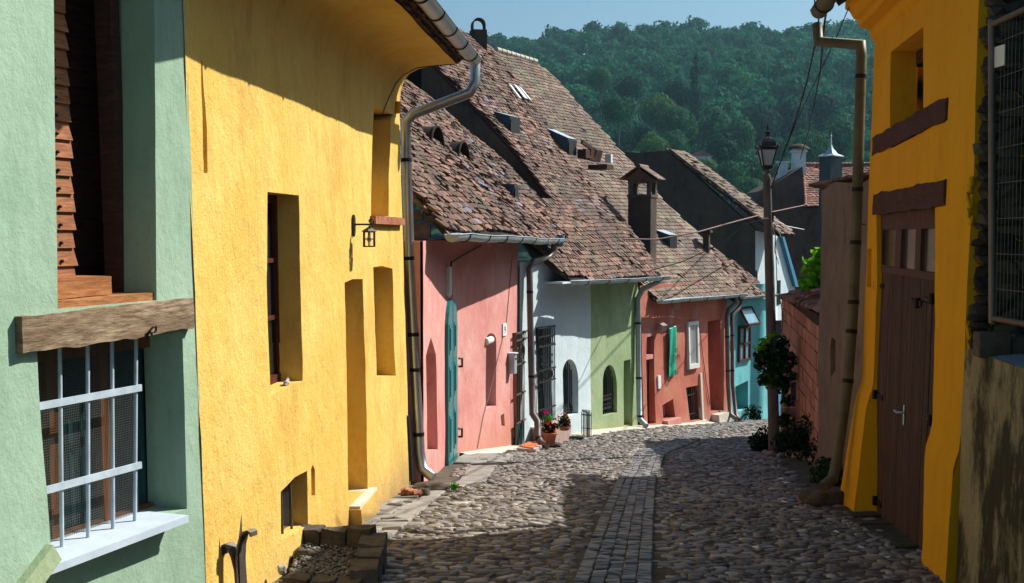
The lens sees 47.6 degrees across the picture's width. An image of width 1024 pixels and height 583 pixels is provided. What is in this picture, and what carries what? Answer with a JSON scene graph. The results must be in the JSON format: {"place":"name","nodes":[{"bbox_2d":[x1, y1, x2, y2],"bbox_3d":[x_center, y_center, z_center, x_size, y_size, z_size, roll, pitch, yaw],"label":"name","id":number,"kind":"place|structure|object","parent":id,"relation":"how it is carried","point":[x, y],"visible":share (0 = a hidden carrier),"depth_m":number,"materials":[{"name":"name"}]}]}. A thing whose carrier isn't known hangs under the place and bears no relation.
{"place":"outdoors","nodes":[
{"label":"outdoors","id":0,"kind":"place"},
{"bbox_2d":[364,484,450,538],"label":"pavement","id":1,"kind":"structure","parent":0,"point":[391,520],"depth_m":10.39,"materials":[{"name":"stone"}]},
{"bbox_2d":[387,500,404,505],"bbox_3d":[-1.081,1.976,10.808,0.177,0.060,0.094,-1,3,-16],"label":"stone","id":2,"kind":"object","parent":1,"relation":"on","point":[396,502],"visible":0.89,"depth_m":10.77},
{"bbox_2d":[400,487,406,494],"bbox_3d":[-1.060,1.962,11.406,0.071,0.067,0.090,0,3,-7],"label":"brick fragment","id":3,"kind":"object","parent":1,"relation":"on","point":[403,491],"visible":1,"depth_m":11.36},
{"bbox_2d":[412,489,421,495],"bbox_3d":[-0.929,1.985,11.411,0.102,0.072,0.067,-2,3,-34],"label":"brick fragment","id":4,"kind":"object","parent":1,"relation":"on","point":[417,492],"visible":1,"depth_m":11.39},
{"bbox_2d":[417,488,429,496],"bbox_3d":[-0.890,1.997,11.509,0.154,0.098,0.120,0,3,0],"label":"stone","id":5,"kind":"object","parent":1,"relation":"on","point":[425,491],"visible":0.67,"depth_m":11.46,"materials":[{"name":"stone"}]},
{"bbox_2d":[410,481,450,489],"bbox_3d":[-0.845,2.043,12.009,0.441,0.166,0.290,0,3,0],"label":"splash stone","id":6,"kind":"object","parent":1,"relation":"on","point":[433,485],"visible":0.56,"depth_m":11.92,"materials":[{"name":"stone"}]},
{"bbox_3d":[-0.978,2.035,11.410,0.101,0.065,0.099,0,3,0],"label":"brick fragment","id":7,"kind":"object","parent":1,"relation":"on","visible":0},
{"bbox_2d":[406,488,414,495],"bbox_3d":[-0.998,1.969,11.405,0.068,0.069,0.090,1,3,27],"label":"brick fragment","id":8,"kind":"object","parent":7,"relation":"on","point":[409,491],"visible":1,"depth_m":11.37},
{"bbox_2d":[444,462,496,487],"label":"pavement","id":9,"kind":"structure","parent":0,"point":[479,473],"depth_m":13.45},
{"bbox_2d":[454,453,521,463],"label":"pavement","id":10,"kind":"structure","parent":0,"point":[469,459],"depth_m":15.37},
{"bbox_2d":[460,444,518,453],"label":"pavement","id":11,"kind":"structure","parent":0,"point":[500,449],"depth_m":16.95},
{"bbox_2d":[517,441,541,451],"bbox_3d":[0.281,2.413,18.025,0.314,0.353,2.242,0,3,5],"label":"stone slab","id":12,"kind":"object","parent":11,"relation":"on","point":[528,446],"visible":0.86,"depth_m":17.54,"materials":[{"name":"stone"}]},
{"bbox_2d":[273,419,949,582],"bbox_3d":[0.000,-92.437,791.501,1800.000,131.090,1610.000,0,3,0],"label":"ground","id":13,"kind":"structure","parent":0,"point":[798,466],"depth_m":9.23,"materials":[{"name":"stone"},{"name":"paving"}]},
{"bbox_2d":[0,0,205,582],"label":"house","id":14,"kind":"structure","parent":13,"relation":"on","point":[101,480],"depth_m":5.89,"materials":[{"name":"green paint"}]},
{"bbox_2d":[37,336,153,546],"bbox_3d":[-2.106,0.705,5.723,0.247,1.059,1.215,1,3,20],"label":"window","id":15,"kind":"structure","parent":14,"relation":"in","point":[92,397],"depth_m":5.80,"materials":[{"name":"metal"}]},
{"bbox_2d":[277,564,285,574],"bbox_3d":[-1.474,1.784,7.441,0.058,0.073,0.062,-1,3,-15],"label":"stone","id":16,"kind":"object","parent":13,"relation":"on","point":[281,568],"visible":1,"depth_m":7.42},
{"bbox_2d":[183,0,481,582],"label":"house","id":17,"kind":"structure","parent":13,"relation":"on","point":[298,126],"depth_m":8.41,"materials":[{"name":"yellow paint"}]},
{"bbox_2d":[221,513,256,582],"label":"iron ornament","id":18,"kind":"object","parent":17,"relation":"attached to","point":[237,553],"visible":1,"depth_m":6.61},
{"bbox_2d":[267,194,280,384],"bbox_3d":[-1.743,-0.006,7.993,0.097,1.375,0.864,0,3,5],"label":"window","id":19,"kind":"structure","parent":17,"relation":"in","point":[272,222],"depth_m":8.31,"materials":[{"name":"brown glass"}]},
{"bbox_2d":[282,484,289,528],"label":"basement window","id":20,"kind":"structure","parent":17,"relation":"in","point":[285,492],"depth_m":8.29,"materials":[{"name":"black glass"}]},
{"bbox_2d":[283,377,289,385],"bbox_3d":[-1.573,0.632,8.105,0.044,0.058,0.111,0,3,0],"label":"seashell","id":21,"kind":"object","parent":17,"relation":"on","point":[286,382],"visible":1,"depth_m":8.07,"materials":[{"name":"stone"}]},
{"bbox_2d":[351,215,376,246],"bbox_3d":[-1.270,-0.522,9.978,0.216,0.279,0.132,0,3,0],"label":"wall lantern","id":22,"kind":"object","parent":17,"relation":"attached to","point":[369,230],"depth_m":9.96,"materials":[{"name":"black metal"}]},
{"bbox_2d":[283,524,387,582],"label":"stone planter","id":23,"kind":"object","parent":13,"relation":"on","point":[352,554],"visible":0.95,"depth_m":7.79,"materials":[{"name":"stone"}]},
{"bbox_2d":[293,547,317,559],"bbox_3d":[-1.411,1.818,7.942,0.180,0.125,0.099,0,3,0],"label":"stone","id":24,"kind":"object","parent":23,"relation":"on","point":[298,551],"visible":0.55,"depth_m":7.92,"materials":[{"name":"stone"}]},
{"bbox_2d":[400,79,564,483],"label":"house","id":25,"kind":"structure","parent":13,"relation":"on","point":[474,201],"depth_m":16.48,"materials":[{"name":"pink paint"}]},
{"bbox_2d":[445,299,452,465],"bbox_3d":[-0.793,1.179,14.839,0.059,2.146,0.541,0,3,3],"label":"door","id":26,"kind":"structure","parent":25,"relation":"in","point":[449,309],"depth_m":14.66,"materials":[{"name":"teal paint"}]},
{"bbox_2d":[450,298,457,460],"bbox_3d":[-0.763,1.182,15.440,0.059,2.209,0.540,0,3,3],"label":"door","id":27,"kind":"structure","parent":25,"relation":"in","point":[455,326],"depth_m":15.34,"materials":[{"name":"teal paint"}]},
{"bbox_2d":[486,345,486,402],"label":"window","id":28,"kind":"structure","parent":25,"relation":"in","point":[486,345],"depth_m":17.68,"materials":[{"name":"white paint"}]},
{"bbox_2d":[502,323,506,335],"bbox_3d":[-0.115,0.589,18.007,0.019,0.190,0.200,1,3,16],"label":"house number plate","id":29,"kind":"object","parent":25,"relation":"attached to","point":[504,329],"visible":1,"depth_m":17.98,"materials":[{"name":"white metal"}]},
{"bbox_2d":[508,352,517,373],"bbox_3d":[0.015,1.126,18.295,0.130,0.330,0.160,1,3,16],"label":"mailbox","id":30,"kind":"object","parent":25,"relation":"attached to","point":[512,362],"visible":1,"depth_m":18.23,"materials":[{"name":"paint"}]},
{"bbox_2d":[422,18,671,442],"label":"house","id":31,"kind":"structure","parent":13,"relation":"on","point":[591,273],"depth_m":22.20,"materials":[{"name":"paint"}]},
{"bbox_2d":[535,326,543,418],"bbox_3d":[0.387,1.431,19.730,0.041,1.800,0.763,1,3,26],"label":"door","id":32,"kind":"structure","parent":31,"relation":"in","point":[536,328],"depth_m":19.86,"materials":[{"name":"black metal"}]},
{"bbox_2d":[563,361,572,414],"bbox_3d":[0.886,1.708,20.787,0.148,1.120,0.805,1,3,26],"label":"window","id":33,"kind":"structure","parent":31,"relation":"in","point":[566,409],"depth_m":20.94,"materials":[{"name":"black glass"}]},
{"bbox_2d":[603,366,613,414],"bbox_3d":[1.744,1.882,22.381,0.188,1.062,0.743,2,3,30],"label":"window","id":34,"kind":"structure","parent":31,"relation":"in","point":[606,394],"depth_m":22.44,"materials":[{"name":"black glass"}]},
{"bbox_2d":[406,46,747,424],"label":"house","id":35,"kind":"structure","parent":13,"relation":"on","point":[688,299],"depth_m":25.82,"materials":[{"name":"red ceramic"}]},
{"bbox_2d":[639,359,648,424],"bbox_3d":[2.722,2.055,23.879,0.087,1.343,0.485,2,3,35],"label":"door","id":36,"kind":"structure","parent":35,"relation":"in","point":[647,361],"depth_m":23.95,"materials":[{"name":"wood"}]},
{"bbox_2d":[668,326,678,376],"bbox_3d":[3.417,1.266,24.459,0.108,1.084,0.416,2,3,35],"label":"banner","id":37,"kind":"object","parent":35,"relation":"attached to","point":[672,331],"visible":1,"depth_m":24.47,"materials":[{"name":"green fabric"}]},
{"bbox_2d":[686,386,697,419],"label":"basement window","id":38,"kind":"structure","parent":35,"relation":"in","point":[688,389],"depth_m":25.52,"materials":[{"name":"black glass"}]},
{"bbox_2d":[686,321,699,368],"bbox_3d":[3.931,1.163,25.323,0.136,1.020,0.507,2,3,35],"label":"window","id":39,"kind":"structure","parent":35,"relation":"in","point":[692,328],"depth_m":25.30,"materials":[{"name":"white paint"}]},
{"bbox_2d":[622,205,804,239],"bbox_3d":[5.760,-1.744,27.713,1.012,1.001,13.636,1,3,28],"label":"overhead cable","id":40,"kind":"object","parent":35,"relation":"attached to","point":[705,229],"visible":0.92,"depth_m":23.22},
{"bbox_2d":[624,148,798,319],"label":"house","id":41,"kind":"structure","parent":13,"relation":"on","point":[689,195],"depth_m":34.35,"materials":[{"name":"paint"}]},
{"bbox_2d":[777,280,780,304],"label":"window","id":42,"kind":"structure","parent":41,"relation":"in","point":[779,281],"depth_m":34.89,"materials":[{"name":"grey glass"}]},
{"bbox_2d":[710,244,776,420],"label":"house","id":43,"kind":"structure","parent":13,"relation":"on","point":[747,322],"depth_m":27.82,"materials":[{"name":"teal paint"}]},
{"bbox_2d":[737,325,751,362],"bbox_3d":[5.541,1.235,27.660,0.060,0.853,0.688,2,3,35],"label":"window","id":44,"kind":"structure","parent":43,"relation":"in","point":[744,346],"depth_m":27.63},
{"bbox_2d":[739,306,760,325],"bbox_3d":[5.645,0.578,27.550,0.280,0.430,0.740,2,3,35],"label":"window","id":45,"kind":"structure","parent":43,"relation":"in","point":[748,313],"depth_m":27.54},
{"bbox_2d":[743,404,762,419],"bbox_3d":[5.750,2.910,27.760,0.482,0.461,0.447,0,3,0],"label":"bush","id":46,"kind":"object","parent":13,"relation":"on","point":[753,413],"visible":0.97,"depth_m":27.71,"materials":[{"name":"green plant"}]},
{"bbox_2d":[747,425,767,451],"bbox_3d":[3.713,2.208,17.264,0.620,0.456,0.414,-3,4,-45],"label":"bush","id":47,"kind":"object","parent":13,"relation":"on","point":[760,442],"visible":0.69,"depth_m":17.12,"materials":[{"name":"green plant"}]},
{"bbox_2d":[755,125,780,452],"bbox_3d":[3.673,0.061,16.622,0.380,4.871,0.288,0,3,0],"label":"street lamp","id":48,"kind":"object","parent":13,"relation":"on","point":[767,147],"visible":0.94,"depth_m":16.56,"materials":[{"name":"metal"}]},
{"bbox_2d":[649,219,763,270],"bbox_3d":[3.288,-0.687,19.896,0.857,1.051,6.608,-1,3,-14],"label":"overhead cable","id":49,"kind":"object","parent":48,"relation":"attached to","point":[712,247],"visible":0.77,"depth_m":20.30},
{"bbox_2d":[753,331,797,447],"bbox_3d":[3.780,1.434,16.695,0.701,1.768,0.523,0,3,0],"label":"climbing vine","id":50,"kind":"object","parent":48,"relation":"attached to","point":[784,359],"visible":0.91,"depth_m":16.61,"materials":[{"name":"green plant"}]},
{"bbox_2d":[775,229,782,332],"bbox_3d":[3.809,-0.181,16.510,0.125,1.551,0.212,0,3,0],"label":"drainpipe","id":51,"kind":"object","parent":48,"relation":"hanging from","point":[777,281],"visible":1,"depth_m":16.58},
{"bbox_2d":[771,19,818,188],"bbox_3d":[3.412,-2.044,13.860,0.182,2.252,5.361,0,3,8],"label":"overhead cable","id":52,"kind":"object","parent":48,"relation":"attached to","point":[797,113],"visible":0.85,"depth_m":14.55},
{"bbox_2d":[778,338,780,415],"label":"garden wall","id":53,"kind":"structure","parent":13,"relation":"on","point":[779,395],"depth_m":30.25,"materials":[{"name":"white paint"}]},
{"bbox_2d":[770,413,817,464],"bbox_3d":[4.067,1.964,15.198,0.812,0.899,2.373,0,3,-5],"label":"bush","id":54,"kind":"object","parent":13,"relation":"on","point":[795,438],"visible":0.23,"depth_m":15.52,"materials":[{"name":"green plant"}]},
{"bbox_2d":[776,287,820,462],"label":"block wall","id":55,"kind":"structure","parent":13,"relation":"on","point":[801,311],"depth_m":16.02,"materials":[{"name":"brick"}]},
{"bbox_2d":[782,382,795,428],"bbox_3d":[4.093,1.732,16.998,0.292,0.823,0.040,0,3,0],"label":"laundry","id":56,"kind":"object","parent":55,"relation":"hanging from","point":[792,411],"visible":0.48,"depth_m":16.99,"materials":[{"name":"fabric"}]},
{"bbox_2d":[797,247,820,290],"bbox_3d":[4.686,-0.192,17.835,0.603,0.998,0.688,0,3,0],"label":"bush","id":57,"kind":"object","parent":55,"relation":"on","point":[812,280],"visible":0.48,"depth_m":17.76,"materials":[{"name":"green plant"}]},
{"bbox_2d":[736,144,869,334],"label":"house","id":58,"kind":"structure","parent":13,"relation":"on","point":[790,188],"depth_m":41.95,"materials":[{"name":"paint"}]},
{"bbox_2d":[818,135,843,249],"bbox_3d":[10.113,-1.940,36.950,0.611,6.362,0.611,-3,4,-43],"label":"chimney turret","id":59,"kind":"object","parent":58,"relation":"on","point":[830,162],"visible":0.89,"depth_m":36.73,"materials":[{"name":"metal"}]},
{"bbox_2d":[798,486,843,506],"bbox_3d":[2.944,1.975,11.006,0.455,0.228,0.325,0,3,0],"label":"splash stone","id":60,"kind":"object","parent":13,"relation":"on","point":[815,496],"visible":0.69,"depth_m":10.89,"materials":[{"name":"stone"}]},
{"bbox_2d":[809,456,842,486],"bbox_3d":[3.494,2.059,12.812,0.444,0.406,0.980,0,3,8],"label":"bush","id":61,"kind":"object","parent":13,"relation":"on","point":[823,468],"visible":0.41,"depth_m":12.75,"materials":[{"name":"green plant"}]},
{"bbox_2d":[808,172,868,476],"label":"rendered wall","id":62,"kind":"structure","parent":13,"relation":"on","point":[836,197],"depth_m":13.42,"materials":[{"name":"brown paint"}]},
{"bbox_2d":[810,0,1023,582],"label":"house","id":63,"kind":"structure","parent":13,"relation":"on","point":[901,472],"depth_m":9.13,"materials":[{"name":"yellow paint"}]},
{"bbox_2d":[787,7,848,144],"bbox_3d":[3.424,-2.247,13.358,0.060,1.349,6.342,0,3,7],"label":"overhead cable","id":64,"kind":"object","parent":63,"relation":"attached to","point":[819,71],"visible":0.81,"depth_m":12.46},
{"bbox_2d":[877,273,912,530],"bbox_3d":[3.254,1.008,9.980,0.083,2.312,1.399,0,3,7],"label":"door leaf","id":65,"kind":"structure","parent":63,"relation":"in","point":[892,372],"depth_m":9.84,"materials":[{"name":"wood"}]},
{"bbox_2d":[901,299,932,550],"bbox_3d":[3.115,1.145,8.928,0.080,2.138,0.720,0,3,7],"label":"door","id":66,"kind":"structure","parent":63,"relation":"in","point":[920,324],"depth_m":8.90,"materials":[{"name":"wood"}]},
{"bbox_2d":[916,47,922,110],"bbox_3d":[3.449,-1.627,9.436,0.110,0.946,1.512,0,3,7],"label":"window","id":67,"kind":"structure","parent":63,"relation":"in","point":[919,54],"depth_m":10.03,"materials":[{"name":"brown glass"}]},
{"bbox_2d":[911,277,933,301],"bbox_3d":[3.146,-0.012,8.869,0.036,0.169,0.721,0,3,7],"label":"door leaf","id":68,"kind":"structure","parent":63,"relation":"in","point":[920,287],"depth_m":8.89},
{"bbox_2d":[927,281,934,439],"bbox_3d":[3.046,1.086,8.313,0.083,2.311,0.494,0,3,7],"label":"door frame","id":69,"kind":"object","parent":63,"relation":"in","point":[930,411],"depth_m":8.48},
{"bbox_2d":[956,349,1023,582],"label":"retaining wall","id":70,"kind":"structure","parent":13,"relation":"on","point":[990,549],"depth_m":6.81,"materials":[{"name":"concrete"}]},
{"bbox_2d":[965,0,1023,348],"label":"ruined wall","id":71,"kind":"structure","parent":70,"relation":"on","point":[978,313],"depth_m":7.30,"materials":[{"name":"grey stone"}]},
{"bbox_2d":[973,331,1023,357],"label":"concrete block","id":72,"kind":"structure","parent":70,"relation":"on","point":[990,343],"depth_m":6.95,"materials":[{"name":"concrete"}]},
{"bbox_2d":[988,6,1023,326],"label":"wire fence","id":73,"kind":"object","parent":72,"relation":"on","point":[992,253],"visible":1,"depth_m":6.83,"materials":[{"name":"paint"}]},
{"bbox_2d":[994,44,1004,67],"bbox_3d":[2.841,-1.373,6.782,0.006,0.120,0.140,0,3,-6],"label":"notice","id":74,"kind":"object","parent":73,"relation":"attached to","point":[999,56],"visible":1,"depth_m":6.77,"materials":[{"name":"white paper"}]},
{"bbox_2d":[402,78,867,259],"bbox_3d":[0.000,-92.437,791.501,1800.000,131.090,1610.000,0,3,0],"label":"wooded hill","id":75,"kind":"structure","parent":0,"point":[523,253],"depth_m":186.11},
{"bbox_2d":[585,65,613,125],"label":"tree","id":76,"kind":"object","parent":75,"relation":"on","point":[600,78],"visible":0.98,"depth_m":222.10,"materials":[{"name":"green plant"}]},
{"bbox_2d":[596,93,637,147],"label":"tree","id":77,"kind":"object","parent":75,"relation":"on","point":[614,109],"visible":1,"depth_m":173.40,"materials":[{"name":"green plant"}]},
{"bbox_2d":[609,74,646,123],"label":"tree","id":78,"kind":"object","parent":75,"relation":"on","point":[627,87],"visible":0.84,"depth_m":212.41,"materials":[{"name":"green plant"}]},
{"bbox_2d":[401,15,874,228],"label":"forest","id":79,"kind":"object","parent":75,"relation":"on","point":[742,68],"visible":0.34,"depth_m":300.89,"materials":[{"name":"green plant"}]},
{"bbox_2d":[624,124,659,151],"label":"tree","id":80,"kind":"object","parent":75,"relation":"on","point":[641,131],"visible":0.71,"depth_m":163.68,"materials":[{"name":"green plant"}]},
{"bbox_2d":[637,131,669,152],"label":"tree","id":81,"kind":"object","parent":75,"relation":"on","point":[656,145],"visible":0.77,"depth_m":148.21,"materials":[{"name":"green plant"}]},
{"bbox_2d":[635,93,676,134],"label":"tree","id":82,"kind":"object","parent":75,"relation":"on","point":[656,106],"visible":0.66,"depth_m":187.50,"materials":[{"name":"green plant"}]},
{"bbox_2d":[659,129,688,150],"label":"tree","id":83,"kind":"object","parent":75,"relation":"on","point":[673,142],"visible":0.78,"depth_m":158.34,"materials":[{"name":"green plant"}]},
{"bbox_2d":[661,78,692,109],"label":"tree","id":84,"kind":"object","parent":75,"relation":"on","point":[678,93],"visible":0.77,"depth_m":216.12,"materials":[{"name":"green plant"}]},
{"bbox_2d":[656,104,698,142],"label":"tree","id":85,"kind":"object","parent":75,"relation":"on","point":[674,119],"visible":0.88,"depth_m":177.78,"materials":[{"name":"green plant"}]},
{"bbox_2d":[684,45,706,153],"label":"tree","id":86,"kind":"object","parent":75,"relation":"on","point":[695,93],"visible":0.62,"depth_m":198.01,"materials":[{"name":"green plant"}]},
{"bbox_2d":[692,150,712,160],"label":"cottage","id":87,"kind":"structure","parent":75,"relation":"on","point":[701,154],"depth_m":152.72,"materials":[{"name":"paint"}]},
{"bbox_2d":[696,156,716,170],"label":"tree","id":88,"kind":"object","parent":75,"relation":"on","point":[708,163],"visible":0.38,"depth_m":148.88,"materials":[{"name":"green plant"}]},
{"bbox_2d":[694,105,731,161],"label":"tree","id":89,"kind":"object","parent":75,"relation":"on","point":[710,124],"visible":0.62,"depth_m":187.37,"materials":[{"name":"green plant"}]},
{"bbox_2d":[705,131,740,195],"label":"tree","id":90,"kind":"object","parent":75,"relation":"on","point":[720,151],"visible":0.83,"depth_m":158.18,"materials":[{"name":"green plant"}]},
{"bbox_2d":[708,161,748,203],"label":"tree","id":91,"kind":"object","parent":75,"relation":"on","point":[728,170],"visible":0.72,"depth_m":138.82,"materials":[{"name":"green plant"}]},
{"bbox_2d":[714,114,757,209],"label":"tree","id":92,"kind":"object","parent":75,"relation":"on","point":[740,135],"visible":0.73,"depth_m":172.78,"materials":[{"name":"green plant"}]},
{"bbox_2d":[730,176,762,193],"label":"tree","id":93,"kind":"object","parent":75,"relation":"on","point":[745,184],"visible":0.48,"depth_m":128.85,"materials":[{"name":"green plant"}]},
{"bbox_2d":[731,149,771,182],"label":"tree","id":94,"kind":"object","parent":75,"relation":"on","point":[753,167],"visible":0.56,"depth_m":148.07,"materials":[{"name":"green plant"}]},
{"bbox_2d":[739,101,782,145],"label":"tree","id":95,"kind":"object","parent":75,"relation":"on","point":[762,122],"visible":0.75,"depth_m":198.03,"materials":[{"name":"green plant"}]},
{"bbox_2d":[769,158,790,177],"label":"tree","id":96,"kind":"object","parent":75,"relation":"on","point":[774,168],"visible":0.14,"depth_m":148.94,"materials":[{"name":"green plant"}]},
{"bbox_2d":[767,94,813,155],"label":"tree","id":97,"kind":"object","parent":75,"relation":"on","point":[788,111],"visible":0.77,"depth_m":207.17,"materials":[{"name":"green plant"}]},
{"bbox_2d":[784,128,832,162],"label":"tree","id":98,"kind":"object","parent":75,"relation":"on","point":[812,140],"visible":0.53,"depth_m":162.70,"materials":[{"name":"green plant"}]},
{"bbox_2d":[806,90,842,130],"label":"tree","id":99,"kind":"object","parent":75,"relation":"on","point":[826,106],"visible":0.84,"depth_m":212.24,"materials":[{"name":"green plant"}]},
{"bbox_2d":[822,109,853,162],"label":"tree","id":100,"kind":"object","parent":75,"relation":"on","point":[842,141],"visible":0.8,"depth_m":167.41,"materials":[{"name":"green plant"}]},
{"bbox_2d":[570,421,716,435],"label":"pavement","id":101,"kind":"structure","parent":0,"point":[604,430],"depth_m":22.51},
{"bbox_2d":[581,409,591,436],"bbox_3d":[1.326,2.349,20.724,0.023,0.506,0.297,-2,3,-33],"label":"wire fence","id":102,"kind":"object","parent":101,"relation":"on","point":[588,415],"visible":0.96,"depth_m":20.71,"materials":[{"name":"black metal"}]},
{"bbox_2d":[437,0,854,54],"label":"sky","id":103,"kind":"structure","parent":0,"point":[526,18],"materials":[{"name":"blue"}]},
{"bbox_2d":[381,419,948,582],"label":"cobbled road","id":104,"kind":"structure","parent":0,"point":[695,451],"depth_m":9.97,"materials":[{"name":"stone"}]},
{"bbox_2d":[448,482,458,490],"bbox_3d":[-0.603,2.004,11.912,0.120,0.108,0.104,0,3,0],"label":"plant","id":105,"kind":"object","parent":104,"relation":"on","point":[454,485],"visible":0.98,"depth_m":11.89,"materials":[{"name":"green plant"}]},
{"bbox_2d":[531,441,560,447],"bbox_3d":[0.535,2.493,18.762,0.514,0.151,0.217,1,3,11],"label":"splash stone","id":106,"kind":"object","parent":104,"relation":"on","point":[556,444],"visible":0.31,"depth_m":18.66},
{"bbox_2d":[541,410,559,443],"bbox_3d":[0.594,2.096,18.021,0.302,0.533,0.244,0,3,0],"label":"flower pot","id":107,"kind":"object","parent":104,"relation":"on","point":[548,427],"visible":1,"depth_m":17.97,"materials":[{"name":"ceramic"}]},
{"bbox_2d":[531,416,571,441],"bbox_3d":[0.581,2.426,19.764,0.605,0.430,1.597,1,3,20],"label":"doorstep block","id":108,"kind":"structure","parent":104,"relation":"on","point":[561,436],"depth_m":19.62,"materials":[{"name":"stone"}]},
{"bbox_2d":[555,412,570,430],"bbox_3d":[0.844,2.123,19.017,0.272,0.296,0.260,0,3,0],"label":"flower pot","id":109,"kind":"object","parent":108,"relation":"on","point":[565,420],"visible":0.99,"depth_m":18.98,"materials":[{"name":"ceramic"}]},
{"bbox_2d":[569,435,584,438],"bbox_3d":[1.107,2.527,20.152,0.342,0.051,0.147,0,3,0],"label":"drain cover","id":110,"kind":"object","parent":104,"relation":"on","point":[576,437],"visible":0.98,"depth_m":20.10,"materials":[{"name":"grey metal"}]},
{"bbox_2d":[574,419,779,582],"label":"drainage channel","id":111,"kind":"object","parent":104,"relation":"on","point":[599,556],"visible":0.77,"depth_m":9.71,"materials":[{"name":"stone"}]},
{"bbox_2d":[777,453,784,457],"bbox_3d":[3.634,2.221,15.728,0.126,0.073,0.066,-1,3,-27],"label":"edging stone","id":112,"kind":"object","parent":104,"relation":"on","point":[780,455],"visible":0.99,"depth_m":15.70,"materials":[{"name":"stone"}]},
{"bbox_2d":[827,506,918,548],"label":"pavement","id":113,"kind":"structure","parent":0,"point":[894,535],"depth_m":9.60,"materials":[{"name":"stone"}]},
{"bbox_3d":[7.494,-0.245,16.516,6.154,6.920,10.664,0,3,0],"label":"house","id":114,"kind":"object","parent":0,"visible":0},
{"bbox_2d":[800,14,826,158],"bbox_3d":[6.268,-3.541,24.502,0.113,0.284,27.434,1,3,13],"label":"overhead cable","id":115,"kind":"object","parent":114,"relation":"attached to","point":[824,22],"visible":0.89,"depth_m":16.70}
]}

